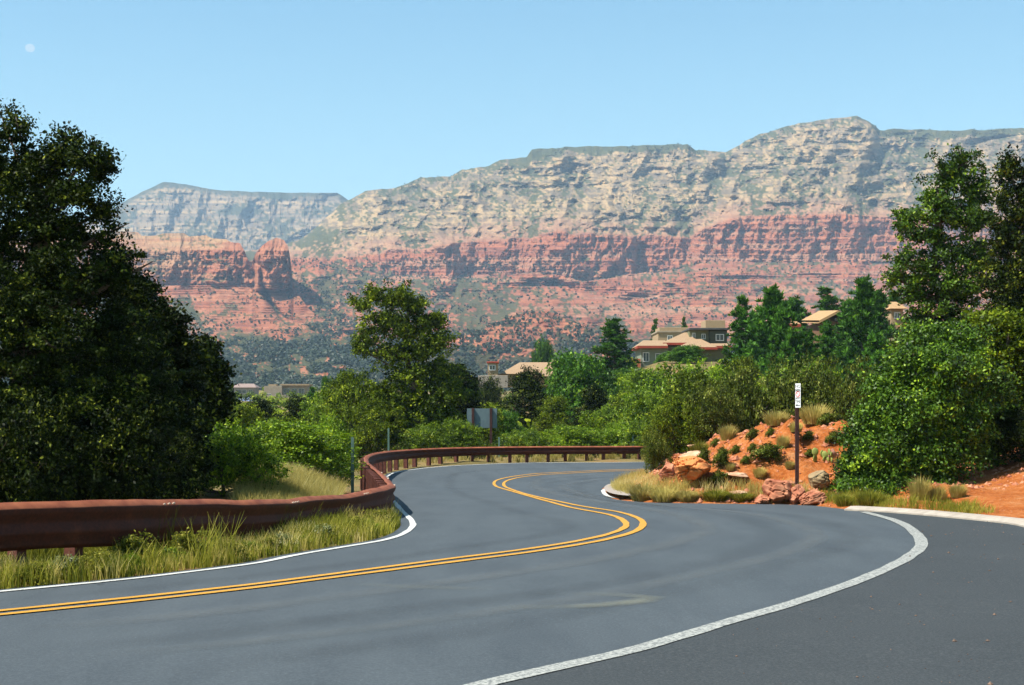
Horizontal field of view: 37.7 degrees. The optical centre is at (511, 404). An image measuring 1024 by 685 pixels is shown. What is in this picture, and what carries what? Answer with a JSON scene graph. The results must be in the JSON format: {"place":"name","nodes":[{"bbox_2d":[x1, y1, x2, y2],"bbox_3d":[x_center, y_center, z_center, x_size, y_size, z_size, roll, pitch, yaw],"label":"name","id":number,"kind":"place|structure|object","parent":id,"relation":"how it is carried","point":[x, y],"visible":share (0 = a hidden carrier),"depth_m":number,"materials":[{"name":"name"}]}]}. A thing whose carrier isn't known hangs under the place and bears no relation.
{"place":"outdoors","nodes":[
{"label":"outdoors","id":0,"kind":"place"},
{"bbox_2d":[0,231,351,377],"bbox_3d":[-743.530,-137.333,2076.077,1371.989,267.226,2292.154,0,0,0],"label":"red butte","id":1,"kind":"object","parent":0,"point":[183,263],"visible":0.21,"depth_m":2038.88,"materials":[{"name":"stone"}]},
{"bbox_2d":[19,182,347,251],"bbox_3d":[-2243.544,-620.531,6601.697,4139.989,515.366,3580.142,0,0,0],"label":"mesa","id":2,"kind":"structure","parent":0,"point":[247,221],"depth_m":5550.89,"materials":[{"name":"stone"}]},
{"bbox_2d":[0,462,914,684],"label":"road","id":3,"kind":"structure","parent":0,"point":[677,567],"depth_m":16.40,"materials":[{"name":"grey asphalt"}]},
{"bbox_2d":[0,462,579,591],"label":"white line","id":4,"kind":"object","parent":3,"relation":"on","point":[411,521],"visible":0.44,"depth_m":21.04,"materials":[{"name":"paint"}]},
{"bbox_2d":[0,469,643,610],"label":"yellow line","id":5,"kind":"object","parent":3,"relation":"on","point":[625,522],"visible":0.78,"depth_m":19.43,"materials":[{"name":"paint"}]},
{"bbox_2d":[0,470,646,614],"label":"yellow line","id":6,"kind":"object","parent":3,"relation":"on","point":[642,524],"visible":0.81,"depth_m":19.03,"materials":[{"name":"paint"}]},
{"bbox_2d":[464,512,927,684],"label":"white line","id":7,"kind":"object","parent":3,"relation":"on","point":[921,543],"visible":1,"depth_m":13.93,"materials":[{"name":"paint"}]},
{"bbox_2d":[363,311,610,388],"bbox_3d":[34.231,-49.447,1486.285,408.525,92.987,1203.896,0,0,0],"label":"red hill","id":8,"kind":"structure","parent":0,"point":[481,359],"depth_m":1353.66,"materials":[{"name":"stone"}]},
{"bbox_2d":[355,452,643,470],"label":"verge grass","id":9,"kind":"structure","parent":0,"point":[574,457],"depth_m":76.56,"materials":[{"name":"green plant"}]},
{"bbox_2d":[0,0,1023,228],"label":"sky","id":10,"kind":"structure","parent":0,"point":[347,98],"materials":[{"name":"blue"}]},
{"bbox_2d":[14,361,1023,587],"bbox_3d":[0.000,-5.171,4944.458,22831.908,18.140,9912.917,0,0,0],"label":"ground","id":11,"kind":"structure","parent":0,"point":[1009,500],"depth_m":37.75,"materials":[{"name":"soil"}]},
{"bbox_2d":[10,556,50,586],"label":"weed clump","id":12,"kind":"object","parent":11,"relation":"on","point":[36,564],"visible":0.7,"depth_m":17.24,"materials":[{"name":"green plant"}]},
{"bbox_2d":[0,379,106,502],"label":"dense shrub","id":13,"kind":"object","parent":11,"relation":"on","point":[23,438],"visible":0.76,"depth_m":23.99,"materials":[{"name":"green plant"}]},
{"bbox_2d":[83,548,129,578],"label":"weed clump","id":14,"kind":"object","parent":11,"relation":"on","point":[103,554],"visible":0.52,"depth_m":18.13,"materials":[{"name":"green plant"}]},
{"bbox_2d":[0,97,219,500],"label":"juniper tree","id":15,"kind":"object","parent":11,"relation":"on","point":[47,290],"visible":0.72,"depth_m":25.74,"materials":[{"name":"green plant"}]},
{"bbox_2d":[36,385,208,500],"bbox_3d":[-6.787,1.145,25.397,3.186,2.993,2.796,0,0,-8],"label":"dense shrub","id":16,"kind":"object","parent":11,"relation":"on","point":[108,489],"visible":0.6,"depth_m":24.93,"materials":[{"name":"green plant"}]},
{"bbox_2d":[94,528,159,558],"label":"weed clump","id":17,"kind":"object","parent":11,"relation":"on","point":[132,543],"visible":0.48,"depth_m":19.45,"materials":[{"name":"green plant"}]},
{"bbox_2d":[78,267,223,497],"bbox_3d":[-7.417,-0.198,29.952,3.294,5.104,2.696,0,0,0],"label":"juniper tree","id":18,"kind":"object","parent":11,"relation":"on","point":[180,343],"visible":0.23,"depth_m":29.79,"materials":[{"name":"green plant"}]},
{"bbox_2d":[150,423,213,498],"bbox_3d":[-6.726,1.373,29.004,1.957,2.307,2.230,0,0,14],"label":"dense shrub","id":19,"kind":"object","parent":11,"relation":"on","point":[186,453],"visible":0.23,"depth_m":28.89,"materials":[{"name":"green plant"}]},
{"bbox_2d":[159,526,213,558],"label":"weed clump","id":20,"kind":"object","parent":11,"relation":"on","point":[183,542],"visible":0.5,"depth_m":19.98,"materials":[{"name":"green plant"}]},
{"bbox_2d":[0,496,401,588],"bbox_3d":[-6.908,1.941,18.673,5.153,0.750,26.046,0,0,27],"label":"verge grass","id":21,"kind":"structure","parent":11,"relation":"on","point":[384,529],"depth_m":19.63,"materials":[{"name":"green plant"}]},
{"bbox_2d":[187,331,241,485],"bbox_3d":[-7.934,0.321,38.010,2.555,4.425,2.210,0,0,0],"label":"juniper tree","id":22,"kind":"object","parent":11,"relation":"on","point":[220,404],"visible":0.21,"depth_m":37.71,"materials":[{"name":"green plant"}]},
{"bbox_2d":[176,417,292,498],"bbox_3d":[-6.126,1.198,31.455,3.169,1.875,2.273,0,0,-4],"label":"oak shrub","id":23,"kind":"object","parent":11,"relation":"on","point":[242,452],"visible":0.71,"depth_m":31.25,"materials":[{"name":"green plant"}]},
{"bbox_2d":[225,401,264,428],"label":"juniper tree","id":24,"kind":"object","parent":11,"relation":"on","point":[247,415],"visible":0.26,"depth_m":87.68,"materials":[{"name":"green plant"}]},
{"bbox_2d":[245,396,283,424],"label":"juniper tree","id":25,"kind":"object","parent":11,"relation":"on","point":[263,405],"visible":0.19,"depth_m":104.58,"materials":[{"name":"green plant"}]},
{"bbox_2d":[225,461,349,499],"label":"dry grass","id":26,"kind":"structure","parent":11,"relation":"on","point":[301,482],"depth_m":31.79,"materials":[{"name":"plant"}]},
{"bbox_2d":[264,384,312,397],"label":"house","id":27,"kind":"structure","parent":11,"relation":"on","point":[272,389],"depth_m":500.52,"materials":[{"name":"beige paint"}]},
{"bbox_2d":[270,394,313,420],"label":"juniper tree","id":28,"kind":"object","parent":11,"relation":"on","point":[293,406],"visible":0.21,"depth_m":99.34,"materials":[{"name":"green plant"}]},
{"bbox_2d":[238,418,369,486],"bbox_3d":[-6.467,1.453,44.969,4.130,2.140,5.116,0,0,2],"label":"oak shrub","id":29,"kind":"object","parent":11,"relation":"on","point":[320,450],"visible":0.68,"depth_m":44.36,"materials":[{"name":"green plant"}]},
{"bbox_2d":[0,446,645,564],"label":"guardrail","id":30,"kind":"object","parent":11,"relation":"on","point":[75,527],"visible":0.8,"depth_m":21.32,"materials":[{"name":"metal"}]},
{"bbox_2d":[298,389,357,430],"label":"oak shrub","id":31,"kind":"object","parent":11,"relation":"on","point":[310,415],"visible":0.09,"depth_m":94.86,"materials":[{"name":"green plant"}]},
{"bbox_2d":[308,409,359,486],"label":"oak shrub","id":32,"kind":"object","parent":11,"relation":"on","point":[338,424],"visible":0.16,"depth_m":49.78,"materials":[{"name":"green plant"}]},
{"bbox_2d":[313,365,395,453],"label":"oak shrub","id":33,"kind":"object","parent":11,"relation":"on","point":[346,393],"visible":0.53,"depth_m":83.48,"materials":[{"name":"green plant"}]},
{"bbox_2d":[345,395,411,459],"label":"oak shrub","id":34,"kind":"object","parent":11,"relation":"on","point":[376,424],"visible":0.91,"depth_m":81.56,"materials":[{"name":"green plant"}]},
{"bbox_2d":[345,277,482,443],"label":"juniper tree","id":35,"kind":"object","parent":11,"relation":"on","point":[416,401],"visible":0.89,"depth_m":83.57,"materials":[{"name":"green plant"}]},
{"bbox_2d":[386,421,463,459],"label":"oak shrub","id":36,"kind":"object","parent":11,"relation":"on","point":[421,438],"visible":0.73,"depth_m":80.67,"materials":[{"name":"green plant"}]},
{"bbox_2d":[47,355,836,437],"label":"valley wood","id":37,"kind":"object","parent":11,"relation":"on","point":[263,396],"visible":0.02,"depth_m":260.46,"materials":[{"name":"green plant"}]},
{"bbox_2d":[429,417,496,458],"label":"oak shrub","id":38,"kind":"object","parent":11,"relation":"on","point":[467,434],"visible":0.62,"depth_m":81.39,"materials":[{"name":"green plant"}]},
{"bbox_2d":[439,359,488,433],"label":"juniper tree","id":39,"kind":"object","parent":11,"relation":"on","point":[464,407],"visible":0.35,"depth_m":87.49,"materials":[{"name":"green plant"}]},
{"bbox_2d":[467,408,496,456],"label":"road sign","id":40,"kind":"object","parent":11,"relation":"on","point":[484,418],"visible":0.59,"depth_m":83.00,"materials":[{"name":"metal"}]},
{"bbox_2d":[474,401,505,456],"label":"juniper tree","id":41,"kind":"object","parent":11,"relation":"on","point":[486,436],"visible":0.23,"depth_m":91.87,"materials":[{"name":"green plant"}]},
{"bbox_2d":[477,372,507,410],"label":"dark tree","id":42,"kind":"object","parent":11,"relation":"on","point":[492,395],"visible":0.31,"depth_m":149.32,"materials":[{"name":"green plant"}]},
{"bbox_2d":[492,407,527,446],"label":"leafy tree","id":43,"kind":"object","parent":11,"relation":"on","point":[510,421],"visible":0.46,"depth_m":99.43,"materials":[{"name":"green plant"}]},
{"bbox_2d":[478,359,555,387],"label":"house","id":44,"kind":"structure","parent":11,"relation":"on","point":[502,376],"depth_m":184.86,"materials":[{"name":"beige paint"}]},
{"bbox_2d":[493,426,557,457],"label":"oak shrub","id":45,"kind":"object","parent":11,"relation":"on","point":[530,437],"visible":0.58,"depth_m":80.57,"materials":[{"name":"green plant"}]},
{"bbox_2d":[497,364,566,427],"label":"juniper tree","id":46,"kind":"object","parent":11,"relation":"on","point":[527,384],"visible":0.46,"depth_m":107.41,"materials":[{"name":"green plant"}]},
{"bbox_2d":[530,334,555,392],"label":"leafy tree","id":47,"kind":"object","parent":11,"relation":"on","point":[542,353],"visible":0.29,"depth_m":279.20,"materials":[{"name":"green plant"}]},
{"bbox_2d":[529,393,571,442],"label":"juniper tree","id":48,"kind":"object","parent":11,"relation":"on","point":[556,411],"visible":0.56,"depth_m":95.50,"materials":[{"name":"green plant"}]},
{"bbox_2d":[529,346,608,425],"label":"leafy tree","id":49,"kind":"object","parent":11,"relation":"on","point":[570,376],"visible":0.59,"depth_m":128.72,"materials":[{"name":"green plant"}]},
{"bbox_2d":[542,424,609,457],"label":"oak shrub","id":50,"kind":"object","parent":11,"relation":"on","point":[569,436],"visible":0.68,"depth_m":80.69,"materials":[{"name":"green plant"}]},
{"bbox_2d":[569,383,608,428],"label":"juniper tree","id":51,"kind":"object","parent":11,"relation":"on","point":[594,398],"visible":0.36,"depth_m":97.49,"materials":[{"name":"green plant"}]},
{"bbox_2d":[578,404,620,456],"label":"oak shrub","id":52,"kind":"object","parent":11,"relation":"on","point":[598,420],"visible":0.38,"depth_m":89.56,"materials":[{"name":"green plant"}]},
{"bbox_2d":[583,420,641,456],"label":"oak shrub","id":53,"kind":"object","parent":11,"relation":"on","point":[618,435],"visible":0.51,"depth_m":81.51,"materials":[{"name":"green plant"}]},
{"bbox_2d":[590,317,640,375],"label":"pine tree","id":54,"kind":"object","parent":11,"relation":"on","point":[615,337],"visible":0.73,"depth_m":164.40,"materials":[{"name":"green plant"}]},
{"bbox_2d":[595,365,638,405],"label":"leafy tree","id":55,"kind":"object","parent":11,"relation":"on","point":[611,388],"visible":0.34,"depth_m":128.66,"materials":[{"name":"green plant"}]},
{"bbox_2d":[603,387,664,455],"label":"oak shrub","id":56,"kind":"object","parent":11,"relation":"on","point":[641,402],"visible":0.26,"depth_m":85.44,"materials":[{"name":"green plant"}]},
{"bbox_2d":[607,366,672,404],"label":"oak shrub","id":57,"kind":"object","parent":11,"relation":"on","point":[628,380],"visible":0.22,"depth_m":123.89,"materials":[{"name":"green plant"}]},
{"bbox_2d":[622,481,662,500],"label":"grass tuft","id":58,"kind":"object","parent":11,"relation":"on","point":[638,494],"visible":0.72,"depth_m":37.02,"materials":[{"name":"plant"}]},
{"bbox_2d":[639,427,676,473],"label":"chaparral shrub","id":59,"kind":"object","parent":11,"relation":"on","point":[654,448],"visible":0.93,"depth_m":48.83,"materials":[{"name":"green plant"}]},
{"bbox_2d":[644,486,680,501],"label":"grass tuft","id":60,"kind":"object","parent":11,"relation":"on","point":[662,495],"visible":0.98,"depth_m":36.35,"materials":[{"name":"yellow plant"}]},
{"bbox_2d":[640,392,709,458],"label":"oak shrub","id":61,"kind":"object","parent":11,"relation":"on","point":[666,420],"visible":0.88,"depth_m":55.65,"materials":[{"name":"green plant"}]},
{"bbox_2d":[632,328,730,369],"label":"house","id":62,"kind":"structure","parent":11,"relation":"on","point":[711,341],"depth_m":191.07,"materials":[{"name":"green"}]},
{"bbox_2d":[651,320,724,340],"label":"house","id":63,"kind":"structure","parent":62,"relation":"attached to","point":[664,333],"depth_m":252.00,"materials":[{"name":"beige paint"}]},
{"bbox_2d":[660,344,710,363],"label":"garden tree","id":64,"kind":"object","parent":11,"relation":"on","point":[679,354],"visible":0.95,"depth_m":164.01,"materials":[{"name":"green plant"}]},
{"bbox_2d":[614,356,759,429],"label":"oak shrub","id":65,"kind":"object","parent":11,"relation":"on","point":[717,367],"visible":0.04,"depth_m":90.08,"materials":[{"name":"green plant"}]},
{"bbox_2d":[672,456,710,484],"bbox_3d":[4.536,1.658,37.701,0.957,0.767,1.802,0,0,0],"label":"rock slab","id":66,"kind":"object","parent":11,"relation":"on","point":[692,468],"visible":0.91,"depth_m":37.20,"materials":[{"name":"orange stone"}]},
{"bbox_2d":[657,364,727,452],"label":"oak shrub","id":67,"kind":"object","parent":11,"relation":"on","point":[686,383],"visible":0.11,"depth_m":69.67,"materials":[{"name":"green plant"}]},
{"bbox_2d":[610,468,812,503],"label":"bank grass","id":68,"kind":"structure","parent":11,"relation":"on","point":[623,480],"depth_m":37.89,"materials":[{"name":"beige plant"}]},
{"bbox_2d":[675,373,751,449],"bbox_3d":[7.453,0.483,56.286,2.642,3.358,3.392,0,0,42],"label":"chaparral shrub","id":69,"kind":"object","parent":11,"relation":"on","point":[712,417],"visible":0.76,"depth_m":55.52,"materials":[{"name":"green plant"}]},
{"bbox_2d":[702,352,773,398],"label":"oak shrub","id":70,"kind":"object","parent":11,"relation":"on","point":[734,362],"visible":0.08,"depth_m":91.15,"materials":[{"name":"green plant"}]},
{"bbox_2d":[721,294,756,365],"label":"pine tree","id":71,"kind":"object","parent":11,"relation":"on","point":[739,334],"visible":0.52,"depth_m":129.63,"materials":[{"name":"green plant"}]},
{"bbox_2d":[706,353,801,441],"bbox_3d":[9.528,0.871,58.639,4.540,5.771,3.766,0,0,45],"label":"chaparral shrub","id":72,"kind":"object","parent":11,"relation":"on","point":[753,401],"visible":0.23,"depth_m":57.85,"materials":[{"name":"green plant"}]},
{"bbox_2d":[747,441,787,462],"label":"shrub","id":73,"kind":"object","parent":11,"relation":"on","point":[766,451],"visible":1,"depth_m":38.00,"materials":[{"name":"green plant"}]},
{"bbox_2d":[739,282,805,377],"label":"pine tree","id":74,"kind":"object","parent":11,"relation":"on","point":[762,329],"visible":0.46,"depth_m":121.39,"materials":[{"name":"green plant"}]},
{"bbox_2d":[762,479,791,501],"bbox_3d":[6.355,2.079,35.641,0.543,0.660,0.910,0,0,-24],"label":"boulder","id":75,"kind":"object","parent":11,"relation":"on","point":[774,490],"visible":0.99,"depth_m":35.38,"materials":[{"name":"stone"}]},
{"bbox_2d":[760,299,810,384],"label":"pine tree","id":76,"kind":"object","parent":11,"relation":"on","point":[784,332],"visible":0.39,"depth_m":117.56,"materials":[{"name":"green plant"}]},
{"bbox_2d":[795,383,800,484],"bbox_3d":[6.876,0.998,36.098,0.106,3.032,0.205,0,0,0],"label":"parking sign","id":77,"kind":"object","parent":11,"relation":"on","point":[797,396],"visible":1,"depth_m":36.15,"materials":[{"name":"metal"}]},
{"bbox_2d":[784,294,812,331],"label":"pine tree","id":78,"kind":"object","parent":11,"relation":"on","point":[797,309],"visible":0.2,"depth_m":189.34,"materials":[{"name":"green plant"}]},
{"bbox_2d":[753,343,845,426],"bbox_3d":[11.110,0.705,58.269,4.556,6.348,3.548,0,0,-16],"label":"chaparral shrub","id":79,"kind":"object","parent":11,"relation":"on","point":[807,381],"visible":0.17,"depth_m":58.18,"materials":[{"name":"green plant"}]},
{"bbox_2d":[744,355,855,403],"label":"oak shrub","id":80,"kind":"object","parent":11,"relation":"on","point":[804,367],"visible":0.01,"depth_m":74.84,"materials":[{"name":"green plant"}]},
{"bbox_2d":[793,327,824,373],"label":"pine tree","id":81,"kind":"object","parent":11,"relation":"on","point":[809,339],"visible":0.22,"depth_m":127.59,"materials":[{"name":"green plant"}]},
{"bbox_2d":[790,310,841,348],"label":"house","id":82,"kind":"structure","parent":11,"relation":"on","point":[818,317],"depth_m":167.43,"materials":[{"name":"brown paint"}]},
{"bbox_2d":[799,400,834,423],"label":"grass tuft","id":83,"kind":"object","parent":11,"relation":"on","point":[812,415],"visible":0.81,"depth_m":42.72,"materials":[{"name":"yellow plant"}]},
{"bbox_2d":[808,470,830,489],"bbox_3d":[7.498,1.831,36.598,0.523,0.478,0.797,0,0,0],"label":"boulder","id":84,"kind":"object","parent":11,"relation":"on","point":[819,479],"visible":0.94,"depth_m":36.32,"materials":[{"name":"beige stone"}]},
{"bbox_2d":[811,285,841,324],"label":"pine tree","id":85,"kind":"object","parent":11,"relation":"on","point":[826,302],"visible":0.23,"depth_m":189.58,"materials":[{"name":"green plant"}]},
{"bbox_2d":[814,320,846,375],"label":"pine tree","id":86,"kind":"object","parent":11,"relation":"on","point":[828,338],"visible":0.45,"depth_m":139.51,"materials":[{"name":"green plant"}]},
{"bbox_2d":[638,415,1023,505],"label":"loose stones","id":87,"kind":"object","parent":11,"relation":"on","point":[801,455],"visible":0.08,"depth_m":37.90,"materials":[{"name":"red stone"}]},
{"bbox_2d":[809,352,876,421],"bbox_3d":[12.841,0.608,57.431,3.525,5.326,4.250,0,0,-25],"label":"chaparral shrub","id":88,"kind":"object","parent":11,"relation":"on","point":[847,398],"visible":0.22,"depth_m":57.09,"materials":[{"name":"green plant"}]},
{"bbox_2d":[833,273,891,384],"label":"pine tree","id":89,"kind":"object","parent":11,"relation":"on","point":[862,307],"visible":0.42,"depth_m":117.42,"materials":[{"name":"green plant"}]},
{"bbox_2d":[854,488,884,505],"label":"grass tuft","id":90,"kind":"object","parent":11,"relation":"on","point":[868,498],"visible":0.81,"depth_m":32.80,"materials":[{"name":"green plant"}]},
{"bbox_2d":[853,328,889,374],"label":"pine tree","id":91,"kind":"object","parent":11,"relation":"on","point":[873,345],"visible":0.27,"depth_m":109.69,"materials":[{"name":"green plant"}]},
{"bbox_2d":[844,287,900,352],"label":"pine tree","id":92,"kind":"object","parent":11,"relation":"on","point":[881,303],"visible":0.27,"depth_m":139.35,"materials":[{"name":"green plant"}]},
{"bbox_2d":[883,302,909,344],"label":"house","id":93,"kind":"structure","parent":11,"relation":"on","point":[894,308],"depth_m":150.00,"materials":[{"name":"beige paint"}]},
{"bbox_2d":[905,472,934,499],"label":"grass tuft","id":94,"kind":"object","parent":11,"relation":"on","point":[921,486],"visible":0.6,"depth_m":32.84,"materials":[{"name":"plant"}]},
{"bbox_2d":[828,312,1023,497],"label":"broadleaf shrub","id":95,"kind":"object","parent":11,"relation":"on","point":[943,393],"visible":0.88,"depth_m":35.85,"materials":[{"name":"green plant"}]},
{"bbox_2d":[844,506,1023,526],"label":"kerb","id":96,"kind":"structure","parent":11,"relation":"on","point":[991,518],"depth_m":29.81,"materials":[{"name":"concrete"}]},
{"bbox_2d":[877,143,1003,364],"bbox_3d":[15.056,-3.730,52.193,4.291,10.701,4.159,0,0,37],"label":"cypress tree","id":97,"kind":"object","parent":11,"relation":"on","point":[929,289],"visible":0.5,"depth_m":51.74,"materials":[{"name":"green plant"}]},
{"bbox_2d":[960,303,1023,457],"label":"broadleaf shrub","id":98,"kind":"object","parent":11,"relation":"on","point":[1008,326],"visible":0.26,"depth_m":41.51,"materials":[{"name":"green plant"}]},
{"bbox_2d":[971,142,1023,318],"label":"cypress tree","id":99,"kind":"object","parent":11,"relation":"on","point":[1005,245],"visible":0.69,"depth_m":49.77,"materials":[{"name":"green plant"}]},
{"bbox_2d":[973,403,1023,463],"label":"dense shrub","id":100,"kind":"object","parent":11,"relation":"on","point":[1017,423],"visible":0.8,"depth_m":37.24,"materials":[{"name":"green plant"}]},
{"bbox_2d":[184,116,1023,367],"bbox_3d":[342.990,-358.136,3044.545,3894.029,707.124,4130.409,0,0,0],"label":"mountain","id":101,"kind":"structure","parent":0,"point":[831,192],"depth_m":2762.84,"materials":[{"name":"stone"}]},
{"bbox_2d":[69,288,385,389],"bbox_3d":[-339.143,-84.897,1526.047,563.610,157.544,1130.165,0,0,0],"label":"juniper woodland","id":102,"kind":"object","parent":101,"relation":"on","point":[283,357],"visible":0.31,"depth_m":1370.31,"materials":[{"name":"green plant"}]},
{"bbox_2d":[0,256,986,384],"bbox_3d":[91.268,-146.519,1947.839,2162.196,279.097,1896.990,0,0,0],"label":"juniper woodland","id":103,"kind":"object","parent":101,"relation":"on","point":[326,328],"visible":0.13,"depth_m":2145.25,"materials":[{"name":"green plant"}]},
{"bbox_2d":[356,310,638,390],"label":"juniper woodland","id":104,"kind":"object","parent":101,"relation":"on","point":[476,369],"visible":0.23,"depth_m":1282.89,"materials":[{"name":"green plant"}]},
{"bbox_2d":[496,511,1023,684],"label":"shoulder","id":105,"kind":"object","parent":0,"point":[798,644],"visible":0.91,"depth_m":13.09},
{"bbox_2d":[701,486,998,513],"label":"bank grass","id":106,"kind":"structure","parent":0,"point":[972,507],"depth_m":31.90,"materials":[{"name":"green plant"}]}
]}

